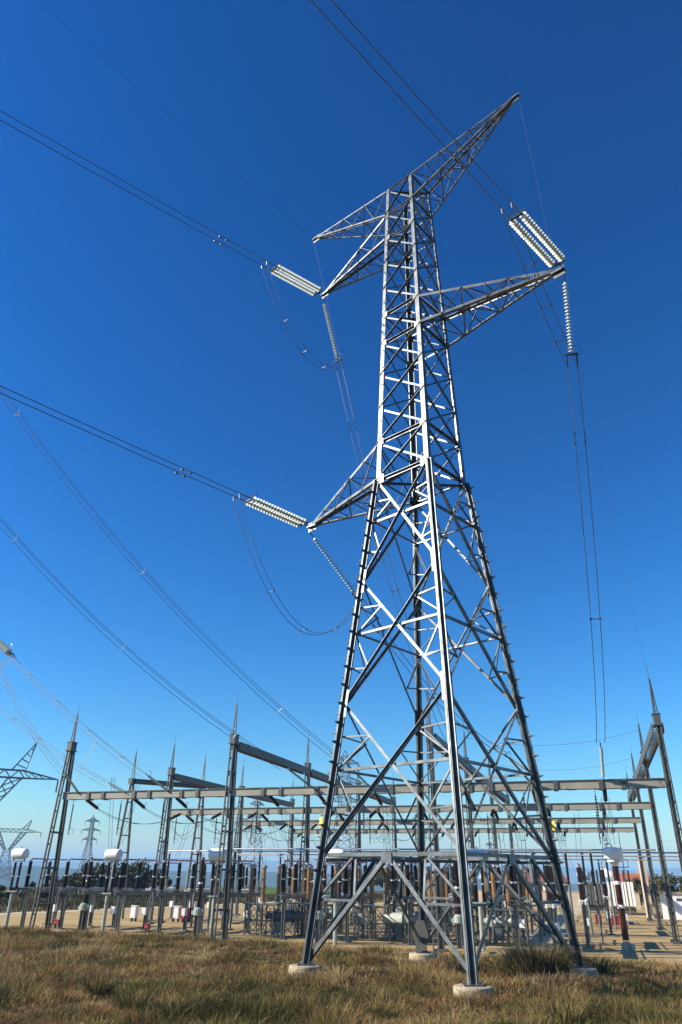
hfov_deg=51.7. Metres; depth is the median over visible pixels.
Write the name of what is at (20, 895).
bushy tree
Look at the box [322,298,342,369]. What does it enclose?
insulator string
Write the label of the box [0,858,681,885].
mountains
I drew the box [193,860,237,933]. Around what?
disconnector
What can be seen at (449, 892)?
disconnector
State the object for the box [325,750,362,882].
distant pylon
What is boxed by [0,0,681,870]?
sky
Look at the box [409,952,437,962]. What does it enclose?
concrete footing
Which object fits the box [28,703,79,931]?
gantry column
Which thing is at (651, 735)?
gantry girder
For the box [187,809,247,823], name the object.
conductor bundle
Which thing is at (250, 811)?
gantry beam
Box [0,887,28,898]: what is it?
bushy tree
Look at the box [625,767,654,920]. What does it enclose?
gantry column
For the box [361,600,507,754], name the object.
conductor bundle
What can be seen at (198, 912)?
voltage transformer
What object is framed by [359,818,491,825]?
gantry beam
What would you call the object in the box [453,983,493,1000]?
concrete footing
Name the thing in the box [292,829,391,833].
gantry beam
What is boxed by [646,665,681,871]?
gantry column
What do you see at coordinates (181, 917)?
cabinet
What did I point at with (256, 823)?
hanging string
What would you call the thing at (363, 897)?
disconnector
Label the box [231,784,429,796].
gantry beam
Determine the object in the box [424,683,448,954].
gantry column
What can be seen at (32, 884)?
bushy tree
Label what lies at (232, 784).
gantry column
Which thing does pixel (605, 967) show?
grass bush
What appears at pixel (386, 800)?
gantry girder
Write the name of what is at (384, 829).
conductor bundle
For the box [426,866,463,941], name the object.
circuit breaker
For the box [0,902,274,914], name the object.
road
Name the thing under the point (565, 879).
house
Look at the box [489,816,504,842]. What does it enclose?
conductor bundle
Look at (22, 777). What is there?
distant pylon
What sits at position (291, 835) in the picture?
gantry column
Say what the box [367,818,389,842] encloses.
conductor bundle
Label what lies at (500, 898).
disconnector
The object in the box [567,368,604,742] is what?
conductor bundle
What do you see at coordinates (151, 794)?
gantry beam
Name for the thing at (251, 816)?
porcelain string
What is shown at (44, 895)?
bushy tree
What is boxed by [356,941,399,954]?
grass bush
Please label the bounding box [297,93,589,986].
lattice pylon
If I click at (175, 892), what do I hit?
disconnector
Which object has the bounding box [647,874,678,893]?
bushy tree
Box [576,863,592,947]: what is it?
disconnector
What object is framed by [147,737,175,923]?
gantry column
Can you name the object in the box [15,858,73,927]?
disconnector
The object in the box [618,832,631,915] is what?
lightning mast
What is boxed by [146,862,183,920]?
disconnector
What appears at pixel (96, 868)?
bushy tree
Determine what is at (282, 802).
gantry girder
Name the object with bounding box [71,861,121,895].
bushy tree
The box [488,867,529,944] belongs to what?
circuit breaker
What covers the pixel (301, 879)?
disconnector
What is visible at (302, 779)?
porcelain string
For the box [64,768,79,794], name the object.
porcelain string
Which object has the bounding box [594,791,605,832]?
hanging string
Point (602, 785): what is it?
gantry beam
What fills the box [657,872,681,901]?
bushy tree
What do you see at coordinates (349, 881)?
disconnector
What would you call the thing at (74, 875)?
bushy tree
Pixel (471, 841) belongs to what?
gantry column
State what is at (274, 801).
porcelain string
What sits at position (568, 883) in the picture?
busbar post
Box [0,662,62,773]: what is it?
conductor bundle
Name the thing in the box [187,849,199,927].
busbar post
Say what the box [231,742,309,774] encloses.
gantry girder
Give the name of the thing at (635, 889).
bushy tree
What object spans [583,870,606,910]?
power transformer
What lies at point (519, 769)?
porcelain string
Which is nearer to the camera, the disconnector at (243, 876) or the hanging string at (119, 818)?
the hanging string at (119, 818)
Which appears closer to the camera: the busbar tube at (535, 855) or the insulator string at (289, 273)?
the insulator string at (289, 273)
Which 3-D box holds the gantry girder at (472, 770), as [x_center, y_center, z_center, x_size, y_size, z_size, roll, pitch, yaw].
[11.201,21.489,56.753,0.580,0.460,13.000,-8,-29,16]
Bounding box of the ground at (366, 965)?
[0,887,681,1023]
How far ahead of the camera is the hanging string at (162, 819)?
42.77 m
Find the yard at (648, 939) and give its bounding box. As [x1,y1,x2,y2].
[0,902,681,965]
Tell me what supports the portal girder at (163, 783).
attached to the tubular frame at (131, 781)
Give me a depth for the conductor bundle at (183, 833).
45.72 m
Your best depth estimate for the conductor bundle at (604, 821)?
38.37 m
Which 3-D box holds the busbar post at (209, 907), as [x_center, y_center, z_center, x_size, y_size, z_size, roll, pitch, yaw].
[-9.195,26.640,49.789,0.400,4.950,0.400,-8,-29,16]
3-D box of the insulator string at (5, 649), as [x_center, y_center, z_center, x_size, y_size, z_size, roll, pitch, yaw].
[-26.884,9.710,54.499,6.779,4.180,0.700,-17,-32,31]
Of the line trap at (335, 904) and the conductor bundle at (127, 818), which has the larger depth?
the conductor bundle at (127, 818)
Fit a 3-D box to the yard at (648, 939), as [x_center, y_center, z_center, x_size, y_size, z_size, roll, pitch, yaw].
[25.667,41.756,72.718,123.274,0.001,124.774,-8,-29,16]
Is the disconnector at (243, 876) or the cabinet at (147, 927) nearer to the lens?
the cabinet at (147, 927)
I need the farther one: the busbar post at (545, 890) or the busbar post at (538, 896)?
the busbar post at (545, 890)
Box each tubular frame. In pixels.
[108,744,137,918]
[182,755,205,907]
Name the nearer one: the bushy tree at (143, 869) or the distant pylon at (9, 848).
the bushy tree at (143, 869)
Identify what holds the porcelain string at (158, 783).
attached to the gantry beam at (151, 794)
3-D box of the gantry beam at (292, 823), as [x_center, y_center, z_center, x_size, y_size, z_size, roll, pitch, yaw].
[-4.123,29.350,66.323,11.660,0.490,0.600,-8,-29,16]
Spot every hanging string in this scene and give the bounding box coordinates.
[68,802,73,834]
[116,800,121,834]
[160,799,165,834]
[255,801,261,833]
[306,796,308,833]
[363,805,369,833]
[487,815,493,843]
[523,792,528,827]
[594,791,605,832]
[596,812,604,843]
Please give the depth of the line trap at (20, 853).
47.67 m
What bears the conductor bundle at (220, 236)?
hanging from the insulator string at (289, 273)
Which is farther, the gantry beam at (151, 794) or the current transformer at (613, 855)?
the gantry beam at (151, 794)
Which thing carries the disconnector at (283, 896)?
on the yard at (648, 939)
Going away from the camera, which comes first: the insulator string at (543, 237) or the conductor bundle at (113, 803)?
the insulator string at (543, 237)
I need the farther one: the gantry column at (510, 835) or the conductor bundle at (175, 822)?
the gantry column at (510, 835)
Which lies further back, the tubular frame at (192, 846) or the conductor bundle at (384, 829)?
the tubular frame at (192, 846)
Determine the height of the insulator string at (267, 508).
0.568 m
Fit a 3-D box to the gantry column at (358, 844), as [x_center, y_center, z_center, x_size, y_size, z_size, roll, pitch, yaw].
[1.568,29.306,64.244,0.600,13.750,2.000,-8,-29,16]
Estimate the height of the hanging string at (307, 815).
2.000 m
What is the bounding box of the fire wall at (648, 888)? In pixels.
[637,857,653,917]
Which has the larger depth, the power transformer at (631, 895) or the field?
the field
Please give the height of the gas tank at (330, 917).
1.650 m
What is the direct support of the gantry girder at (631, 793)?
attached to the gantry column at (643, 876)
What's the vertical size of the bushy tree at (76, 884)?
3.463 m
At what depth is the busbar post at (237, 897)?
62.49 m
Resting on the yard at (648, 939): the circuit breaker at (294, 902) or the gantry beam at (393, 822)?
the circuit breaker at (294, 902)
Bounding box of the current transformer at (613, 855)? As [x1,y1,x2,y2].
[603,843,635,951]
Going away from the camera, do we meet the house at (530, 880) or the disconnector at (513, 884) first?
the disconnector at (513, 884)
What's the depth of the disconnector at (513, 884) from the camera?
38.32 m
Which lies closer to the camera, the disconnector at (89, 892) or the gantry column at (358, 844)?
the disconnector at (89, 892)
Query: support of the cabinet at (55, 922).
on the yard at (648, 939)
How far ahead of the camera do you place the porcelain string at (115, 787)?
44.82 m
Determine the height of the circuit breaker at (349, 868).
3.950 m
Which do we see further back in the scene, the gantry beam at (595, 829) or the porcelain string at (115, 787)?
the gantry beam at (595, 829)
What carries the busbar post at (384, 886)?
on the yard at (648, 939)
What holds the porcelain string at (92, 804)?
attached to the gantry beam at (151, 794)
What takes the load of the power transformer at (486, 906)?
on the yard at (648, 939)
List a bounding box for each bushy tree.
[0,884,36,898]
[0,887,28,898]
[14,882,56,898]
[28,881,73,897]
[45,872,81,889]
[56,872,83,897]
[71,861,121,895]
[76,862,105,886]
[97,864,135,896]
[109,857,151,890]
[114,866,160,896]
[158,878,175,891]
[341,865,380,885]
[376,870,398,887]
[626,874,672,904]
[632,876,680,906]
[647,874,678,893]
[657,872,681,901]
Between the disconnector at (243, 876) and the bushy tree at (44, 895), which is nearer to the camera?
the disconnector at (243, 876)
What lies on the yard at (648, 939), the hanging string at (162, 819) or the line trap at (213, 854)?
the line trap at (213, 854)
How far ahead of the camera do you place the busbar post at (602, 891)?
64.40 m
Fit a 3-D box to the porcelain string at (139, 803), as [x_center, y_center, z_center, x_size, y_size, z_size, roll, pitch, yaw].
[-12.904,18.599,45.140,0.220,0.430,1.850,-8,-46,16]
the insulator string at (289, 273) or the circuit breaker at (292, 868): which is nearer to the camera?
the insulator string at (289, 273)
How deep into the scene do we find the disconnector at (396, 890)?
53.48 m
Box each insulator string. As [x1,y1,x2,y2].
[0,639,15,657]
[233,493,307,526]
[261,261,321,295]
[310,532,363,599]
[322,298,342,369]
[501,202,564,266]
[562,274,581,367]
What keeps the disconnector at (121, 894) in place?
on the yard at (648, 939)
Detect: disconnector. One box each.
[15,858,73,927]
[55,858,108,929]
[78,858,129,930]
[110,859,158,932]
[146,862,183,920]
[152,859,197,934]
[185,862,221,921]
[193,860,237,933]
[217,860,260,937]
[228,863,259,923]
[242,865,266,913]
[275,860,311,939]
[286,865,300,907]
[287,863,313,925]
[321,861,349,938]
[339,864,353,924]
[341,862,369,942]
[341,866,353,914]
[383,864,403,928]
[387,862,412,939]
[402,862,427,944]
[446,864,454,930]
[449,863,471,940]
[487,864,505,943]
[502,865,512,931]
[509,864,527,949]
[544,860,560,951]
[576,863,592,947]
[582,869,589,923]
[601,866,614,934]
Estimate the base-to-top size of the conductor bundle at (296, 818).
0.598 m
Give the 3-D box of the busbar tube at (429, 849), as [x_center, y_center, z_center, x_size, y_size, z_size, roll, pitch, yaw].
[4.806,22.451,46.804,30.000,0.100,0.100,-8,-29,16]
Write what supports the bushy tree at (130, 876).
on the ground at (366, 965)
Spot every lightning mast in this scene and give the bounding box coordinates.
[524,833,531,907]
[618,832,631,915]
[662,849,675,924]
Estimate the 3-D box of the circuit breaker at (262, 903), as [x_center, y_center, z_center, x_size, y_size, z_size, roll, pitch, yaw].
[-4.920,24.384,44.328,2.300,3.950,1.025,-8,-29,16]
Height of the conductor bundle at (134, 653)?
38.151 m
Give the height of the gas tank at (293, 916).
1.650 m
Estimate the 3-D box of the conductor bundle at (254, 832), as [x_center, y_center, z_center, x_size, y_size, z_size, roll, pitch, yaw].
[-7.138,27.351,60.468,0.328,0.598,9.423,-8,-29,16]
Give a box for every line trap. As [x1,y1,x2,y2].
[4,846,29,927]
[100,846,122,931]
[207,846,226,937]
[326,845,345,944]
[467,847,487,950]
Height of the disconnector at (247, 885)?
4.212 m
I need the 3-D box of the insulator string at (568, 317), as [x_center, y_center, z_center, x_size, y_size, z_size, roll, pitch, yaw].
[9.561,-7.927,29.126,0.667,3.102,2.363,-4,-28,9]
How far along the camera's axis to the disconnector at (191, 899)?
57.65 m
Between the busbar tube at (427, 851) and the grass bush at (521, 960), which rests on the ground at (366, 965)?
the grass bush at (521, 960)
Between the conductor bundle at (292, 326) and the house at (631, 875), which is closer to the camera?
the conductor bundle at (292, 326)
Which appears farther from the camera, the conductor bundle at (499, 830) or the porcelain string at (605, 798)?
the conductor bundle at (499, 830)
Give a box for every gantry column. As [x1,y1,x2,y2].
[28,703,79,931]
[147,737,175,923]
[210,698,238,940]
[229,766,244,914]
[286,775,294,909]
[295,738,311,928]
[353,762,361,919]
[392,780,398,887]
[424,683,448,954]
[463,722,479,936]
[488,760,503,914]
[505,778,518,916]
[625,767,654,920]
[630,748,665,929]
[636,713,681,943]
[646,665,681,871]
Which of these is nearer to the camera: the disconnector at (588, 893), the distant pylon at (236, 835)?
the disconnector at (588, 893)
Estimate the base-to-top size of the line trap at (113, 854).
4.946 m
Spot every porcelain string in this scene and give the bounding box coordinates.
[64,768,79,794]
[86,800,99,809]
[109,780,127,793]
[133,799,146,808]
[145,770,170,792]
[169,813,181,819]
[175,798,188,808]
[211,812,220,818]
[247,812,256,818]
[260,814,268,821]
[269,796,279,807]
[284,762,314,789]
[342,757,369,786]
[374,794,382,805]
[464,792,470,804]
[505,751,531,783]
[599,743,604,780]
[602,789,607,802]
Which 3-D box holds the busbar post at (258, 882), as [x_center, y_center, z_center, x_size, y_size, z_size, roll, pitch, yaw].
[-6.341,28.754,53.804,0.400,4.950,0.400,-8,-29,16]
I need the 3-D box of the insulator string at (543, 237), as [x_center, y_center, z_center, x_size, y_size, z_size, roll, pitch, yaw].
[7.597,-10.596,27.347,0.870,0.851,4.605,-22,-35,37]
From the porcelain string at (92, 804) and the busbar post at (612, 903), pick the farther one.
the busbar post at (612, 903)
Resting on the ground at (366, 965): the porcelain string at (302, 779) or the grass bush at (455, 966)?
the grass bush at (455, 966)
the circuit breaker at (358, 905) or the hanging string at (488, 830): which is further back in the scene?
the hanging string at (488, 830)
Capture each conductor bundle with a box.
[0,110,265,264]
[0,385,238,495]
[0,388,342,759]
[0,517,283,769]
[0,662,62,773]
[0,707,109,787]
[10,656,144,777]
[24,739,98,844]
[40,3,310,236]
[98,810,170,823]
[109,779,114,824]
[118,782,140,843]
[146,809,211,823]
[175,807,193,855]
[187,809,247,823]
[234,499,362,634]
[235,823,278,833]
[245,819,273,842]
[262,265,341,370]
[280,807,317,822]
[281,805,295,858]
[310,0,510,207]
[314,243,425,686]
[337,368,447,744]
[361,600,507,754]
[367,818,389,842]
[382,804,390,851]
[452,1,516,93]
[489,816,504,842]
[503,208,577,366]
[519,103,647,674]
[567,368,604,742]
[574,813,581,859]
[601,798,614,844]
[601,821,607,863]
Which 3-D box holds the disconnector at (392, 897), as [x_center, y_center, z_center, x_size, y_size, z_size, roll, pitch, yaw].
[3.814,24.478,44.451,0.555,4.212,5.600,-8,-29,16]
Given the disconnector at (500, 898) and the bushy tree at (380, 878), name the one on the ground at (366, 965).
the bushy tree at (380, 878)
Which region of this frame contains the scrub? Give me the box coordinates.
[0,891,659,912]
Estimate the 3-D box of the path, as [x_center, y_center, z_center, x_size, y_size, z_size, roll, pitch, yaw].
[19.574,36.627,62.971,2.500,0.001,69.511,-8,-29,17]
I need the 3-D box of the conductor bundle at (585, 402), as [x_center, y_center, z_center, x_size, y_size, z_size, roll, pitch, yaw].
[12.740,-5.682,36.489,0.009,24.916,18.381,-12,-30,24]
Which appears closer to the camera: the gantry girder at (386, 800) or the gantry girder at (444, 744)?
the gantry girder at (444, 744)
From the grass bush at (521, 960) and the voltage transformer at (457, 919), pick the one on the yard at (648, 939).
the voltage transformer at (457, 919)
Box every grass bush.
[73,970,123,996]
[102,987,158,1012]
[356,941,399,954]
[443,957,485,975]
[490,937,579,979]
[542,998,589,1022]
[582,953,614,975]
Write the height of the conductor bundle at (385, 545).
19.237 m
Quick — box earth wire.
[470,730,636,745]
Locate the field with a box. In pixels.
[3,887,330,894]
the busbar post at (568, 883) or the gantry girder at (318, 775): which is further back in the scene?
the gantry girder at (318, 775)
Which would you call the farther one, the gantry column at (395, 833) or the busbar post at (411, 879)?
the gantry column at (395, 833)
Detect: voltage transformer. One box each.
[74,854,93,930]
[190,854,204,937]
[314,884,325,943]
[451,863,464,948]
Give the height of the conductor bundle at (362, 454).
25.454 m
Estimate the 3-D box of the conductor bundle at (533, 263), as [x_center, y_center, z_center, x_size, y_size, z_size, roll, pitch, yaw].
[7.897,-8.536,27.570,0.488,2.630,6.744,-16,-32,29]
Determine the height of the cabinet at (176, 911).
1.080 m
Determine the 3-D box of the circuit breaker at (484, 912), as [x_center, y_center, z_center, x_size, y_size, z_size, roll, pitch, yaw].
[9.612,25.741,46.561,2.300,3.950,1.025,-8,-29,16]
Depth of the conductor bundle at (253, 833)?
52.97 m
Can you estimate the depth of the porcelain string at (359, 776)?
39.60 m
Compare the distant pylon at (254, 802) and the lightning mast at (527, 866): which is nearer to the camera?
the lightning mast at (527, 866)
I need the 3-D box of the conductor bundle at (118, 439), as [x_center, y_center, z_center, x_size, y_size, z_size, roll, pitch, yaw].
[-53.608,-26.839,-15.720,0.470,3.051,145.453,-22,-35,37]
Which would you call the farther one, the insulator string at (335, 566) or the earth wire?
the earth wire
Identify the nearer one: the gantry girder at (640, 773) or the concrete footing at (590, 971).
the concrete footing at (590, 971)
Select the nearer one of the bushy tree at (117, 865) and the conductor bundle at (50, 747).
the conductor bundle at (50, 747)
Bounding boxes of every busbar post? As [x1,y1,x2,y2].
[162,852,170,921]
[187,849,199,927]
[204,863,213,928]
[228,850,236,929]
[234,855,240,917]
[252,852,261,924]
[296,850,302,932]
[382,850,386,935]
[410,856,412,911]
[530,851,544,941]
[533,853,545,935]
[542,860,549,915]
[563,851,579,942]
[580,853,595,937]
[588,851,605,943]
[597,860,607,921]
[605,859,618,929]
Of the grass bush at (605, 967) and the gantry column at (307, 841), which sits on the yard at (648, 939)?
the gantry column at (307, 841)
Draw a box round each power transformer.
[479,872,505,912]
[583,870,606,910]
[604,868,636,912]
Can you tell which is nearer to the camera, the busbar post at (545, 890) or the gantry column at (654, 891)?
the gantry column at (654, 891)
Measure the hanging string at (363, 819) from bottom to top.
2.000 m
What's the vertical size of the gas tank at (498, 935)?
1.650 m
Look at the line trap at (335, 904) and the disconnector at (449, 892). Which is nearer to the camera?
the line trap at (335, 904)
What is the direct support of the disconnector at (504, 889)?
on the yard at (648, 939)
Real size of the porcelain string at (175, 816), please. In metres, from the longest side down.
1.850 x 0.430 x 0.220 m
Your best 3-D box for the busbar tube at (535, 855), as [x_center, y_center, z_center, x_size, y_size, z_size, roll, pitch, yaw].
[9.605,28.641,58.655,40.400,0.100,0.100,-8,-29,16]
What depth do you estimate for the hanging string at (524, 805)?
36.88 m
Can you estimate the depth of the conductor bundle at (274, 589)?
30.96 m
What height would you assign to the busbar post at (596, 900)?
4.950 m
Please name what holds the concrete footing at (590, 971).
on the ground at (366, 965)
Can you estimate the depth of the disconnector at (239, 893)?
45.15 m
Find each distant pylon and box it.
[0,742,58,800]
[0,820,40,880]
[77,815,100,873]
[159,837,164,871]
[228,803,248,870]
[244,800,265,885]
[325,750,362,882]
[486,841,493,871]
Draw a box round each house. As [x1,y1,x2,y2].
[501,872,543,890]
[540,875,567,890]
[612,870,649,891]
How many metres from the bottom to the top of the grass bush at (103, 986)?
0.554 m
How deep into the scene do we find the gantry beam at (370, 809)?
51.44 m
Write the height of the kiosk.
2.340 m
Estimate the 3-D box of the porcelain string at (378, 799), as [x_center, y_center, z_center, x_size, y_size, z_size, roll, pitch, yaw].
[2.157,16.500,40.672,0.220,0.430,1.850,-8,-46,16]
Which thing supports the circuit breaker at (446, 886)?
on the yard at (648, 939)
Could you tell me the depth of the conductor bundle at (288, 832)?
43.74 m
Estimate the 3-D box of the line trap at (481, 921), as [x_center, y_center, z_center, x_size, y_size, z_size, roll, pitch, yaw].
[7.491,20.791,38.014,1.120,4.946,0.670,-8,-29,16]
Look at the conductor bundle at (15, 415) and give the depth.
40.39 m
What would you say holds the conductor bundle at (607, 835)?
hanging from the conductor bundle
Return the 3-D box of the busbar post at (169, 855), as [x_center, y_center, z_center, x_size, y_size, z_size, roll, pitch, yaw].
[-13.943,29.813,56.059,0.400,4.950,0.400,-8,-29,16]
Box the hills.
[0,866,676,891]
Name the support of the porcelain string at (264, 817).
attached to the gantry beam at (250, 811)
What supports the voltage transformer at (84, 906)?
on the yard at (648, 939)
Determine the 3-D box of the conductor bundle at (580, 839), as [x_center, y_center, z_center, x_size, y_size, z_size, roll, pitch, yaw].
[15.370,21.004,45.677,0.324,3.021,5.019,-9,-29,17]
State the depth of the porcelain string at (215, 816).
53.88 m
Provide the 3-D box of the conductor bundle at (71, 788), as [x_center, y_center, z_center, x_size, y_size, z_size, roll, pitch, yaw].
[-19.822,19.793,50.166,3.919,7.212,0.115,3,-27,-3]
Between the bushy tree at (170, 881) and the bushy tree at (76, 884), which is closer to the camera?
the bushy tree at (76, 884)
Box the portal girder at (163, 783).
[135,779,200,788]
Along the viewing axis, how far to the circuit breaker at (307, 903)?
44.18 m
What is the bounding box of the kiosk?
[657,892,681,919]
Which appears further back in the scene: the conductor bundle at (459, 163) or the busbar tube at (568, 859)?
the busbar tube at (568, 859)
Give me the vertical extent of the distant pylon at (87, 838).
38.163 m
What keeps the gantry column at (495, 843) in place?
on the yard at (648, 939)
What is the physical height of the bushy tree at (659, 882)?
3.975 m
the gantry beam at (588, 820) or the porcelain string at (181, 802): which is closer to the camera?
the porcelain string at (181, 802)
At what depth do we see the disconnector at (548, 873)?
36.14 m
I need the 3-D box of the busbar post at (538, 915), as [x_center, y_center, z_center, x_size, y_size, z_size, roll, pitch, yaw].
[12.091,23.674,43.475,0.400,4.950,0.400,-8,-29,16]
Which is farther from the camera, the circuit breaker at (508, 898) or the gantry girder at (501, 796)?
the gantry girder at (501, 796)
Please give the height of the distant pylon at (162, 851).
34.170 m
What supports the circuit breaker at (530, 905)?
on the yard at (648, 939)
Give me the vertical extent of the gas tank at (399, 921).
1.650 m
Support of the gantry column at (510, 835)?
on the yard at (648, 939)
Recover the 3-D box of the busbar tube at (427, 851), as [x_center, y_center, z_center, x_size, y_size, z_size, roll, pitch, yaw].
[5.141,24.916,51.566,40.900,0.100,0.100,-8,-29,16]
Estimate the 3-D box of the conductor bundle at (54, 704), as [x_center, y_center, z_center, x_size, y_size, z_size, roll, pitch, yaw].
[-18.318,13.707,48.029,12.773,8.735,0.489,-8,-29,17]
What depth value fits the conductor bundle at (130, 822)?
49.30 m
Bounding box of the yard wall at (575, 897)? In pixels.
[450,889,640,908]
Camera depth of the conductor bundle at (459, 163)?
21.76 m
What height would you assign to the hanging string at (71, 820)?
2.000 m
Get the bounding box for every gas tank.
[265,906,304,937]
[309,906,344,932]
[382,909,418,941]
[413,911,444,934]
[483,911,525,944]
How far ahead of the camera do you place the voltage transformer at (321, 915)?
39.67 m
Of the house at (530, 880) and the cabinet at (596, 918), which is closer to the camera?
the cabinet at (596, 918)
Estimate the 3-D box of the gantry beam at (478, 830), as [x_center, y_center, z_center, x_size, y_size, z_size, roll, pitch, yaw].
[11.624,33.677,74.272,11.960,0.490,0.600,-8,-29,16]
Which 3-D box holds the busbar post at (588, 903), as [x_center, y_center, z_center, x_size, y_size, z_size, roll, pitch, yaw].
[16.465,25.577,47.038,0.400,4.950,0.400,-8,-29,16]
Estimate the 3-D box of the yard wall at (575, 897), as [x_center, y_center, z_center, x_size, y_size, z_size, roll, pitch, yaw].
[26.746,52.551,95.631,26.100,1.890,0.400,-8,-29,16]
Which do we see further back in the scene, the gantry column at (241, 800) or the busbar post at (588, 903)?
the gantry column at (241, 800)
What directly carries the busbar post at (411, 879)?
on the yard at (648, 939)
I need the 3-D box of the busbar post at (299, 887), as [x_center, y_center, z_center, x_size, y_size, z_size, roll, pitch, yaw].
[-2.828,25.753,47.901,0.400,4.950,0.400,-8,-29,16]
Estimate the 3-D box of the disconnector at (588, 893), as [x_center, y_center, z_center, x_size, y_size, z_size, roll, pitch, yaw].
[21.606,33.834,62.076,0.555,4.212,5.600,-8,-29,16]
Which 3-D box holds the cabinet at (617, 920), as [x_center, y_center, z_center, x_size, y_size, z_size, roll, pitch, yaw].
[21.384,32.000,54.925,0.780,0.880,0.580,-8,-29,16]
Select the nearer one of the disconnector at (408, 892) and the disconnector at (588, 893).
the disconnector at (408, 892)
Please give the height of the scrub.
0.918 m
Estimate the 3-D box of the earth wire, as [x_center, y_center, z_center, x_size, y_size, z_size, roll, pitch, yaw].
[14.870,16.210,50.140,12.105,0.819,0.018,-8,-29,16]
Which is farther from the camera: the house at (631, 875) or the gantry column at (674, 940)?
the house at (631, 875)
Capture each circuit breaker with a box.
[243,864,281,936]
[279,865,312,931]
[286,866,315,926]
[300,865,339,937]
[343,867,376,930]
[353,865,391,939]
[389,867,418,933]
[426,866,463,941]
[432,868,460,931]
[469,868,504,935]
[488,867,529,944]
[512,869,545,934]
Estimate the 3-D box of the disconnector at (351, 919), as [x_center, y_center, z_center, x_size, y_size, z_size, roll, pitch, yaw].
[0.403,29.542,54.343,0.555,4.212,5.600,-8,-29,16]
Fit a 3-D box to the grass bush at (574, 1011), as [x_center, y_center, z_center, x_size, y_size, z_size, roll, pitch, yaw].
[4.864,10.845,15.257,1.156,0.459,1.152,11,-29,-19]
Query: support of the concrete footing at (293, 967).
on the ground at (366, 965)
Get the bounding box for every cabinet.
[53,919,58,927]
[130,905,139,920]
[144,923,150,932]
[171,906,181,921]
[180,908,190,921]
[594,914,601,924]
[611,915,619,928]
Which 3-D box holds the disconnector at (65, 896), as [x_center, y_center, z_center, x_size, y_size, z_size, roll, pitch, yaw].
[-17.998,26.406,48.771,0.555,4.212,5.600,-8,-29,16]
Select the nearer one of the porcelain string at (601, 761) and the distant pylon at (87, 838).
the porcelain string at (601, 761)
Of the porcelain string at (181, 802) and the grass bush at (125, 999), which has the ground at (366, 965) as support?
the grass bush at (125, 999)
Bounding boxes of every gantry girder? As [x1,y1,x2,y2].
[169,773,230,788]
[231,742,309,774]
[246,796,293,806]
[306,769,352,785]
[360,794,395,804]
[425,733,469,769]
[463,764,488,781]
[493,791,510,803]
[627,789,639,801]
[634,759,649,777]
[640,723,664,764]
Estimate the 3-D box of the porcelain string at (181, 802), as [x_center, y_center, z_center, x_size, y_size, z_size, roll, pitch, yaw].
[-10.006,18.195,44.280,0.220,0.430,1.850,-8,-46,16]
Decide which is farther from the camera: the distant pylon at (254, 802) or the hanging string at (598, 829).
the distant pylon at (254, 802)
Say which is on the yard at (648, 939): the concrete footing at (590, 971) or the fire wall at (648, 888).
the fire wall at (648, 888)
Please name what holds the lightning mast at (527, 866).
on the yard at (648, 939)
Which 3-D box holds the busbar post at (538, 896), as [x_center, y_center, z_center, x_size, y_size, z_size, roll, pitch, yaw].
[13.424,26.000,47.940,0.400,4.950,0.400,-8,-29,16]
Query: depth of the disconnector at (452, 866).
43.01 m
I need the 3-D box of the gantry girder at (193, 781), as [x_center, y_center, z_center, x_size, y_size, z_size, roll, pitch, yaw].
[-11.890,24.707,63.604,0.580,0.460,13.000,-8,-29,16]
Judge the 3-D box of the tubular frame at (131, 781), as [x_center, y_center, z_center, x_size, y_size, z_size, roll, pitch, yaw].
[-18.295,26.831,59.816,0.400,13.611,2.539,-11,-30,22]
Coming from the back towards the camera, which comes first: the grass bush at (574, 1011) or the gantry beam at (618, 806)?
the gantry beam at (618, 806)
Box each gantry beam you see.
[62,788,228,800]
[167,807,304,815]
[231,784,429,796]
[240,820,356,826]
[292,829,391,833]
[308,804,465,813]
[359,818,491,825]
[395,828,508,833]
[434,778,665,792]
[471,802,650,811]
[495,817,640,824]
[512,827,633,832]
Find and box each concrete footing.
[289,963,321,975]
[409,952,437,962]
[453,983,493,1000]
[566,967,598,978]
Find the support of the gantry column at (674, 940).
on the yard at (648, 939)
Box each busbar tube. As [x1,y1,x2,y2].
[168,850,677,853]
[211,848,655,850]
[236,854,678,856]
[293,857,678,860]
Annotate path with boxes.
[497,908,581,955]
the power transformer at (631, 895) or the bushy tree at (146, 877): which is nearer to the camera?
the power transformer at (631, 895)
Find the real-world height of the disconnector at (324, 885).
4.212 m
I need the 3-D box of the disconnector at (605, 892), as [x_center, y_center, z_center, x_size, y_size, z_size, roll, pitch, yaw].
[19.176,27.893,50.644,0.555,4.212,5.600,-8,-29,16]

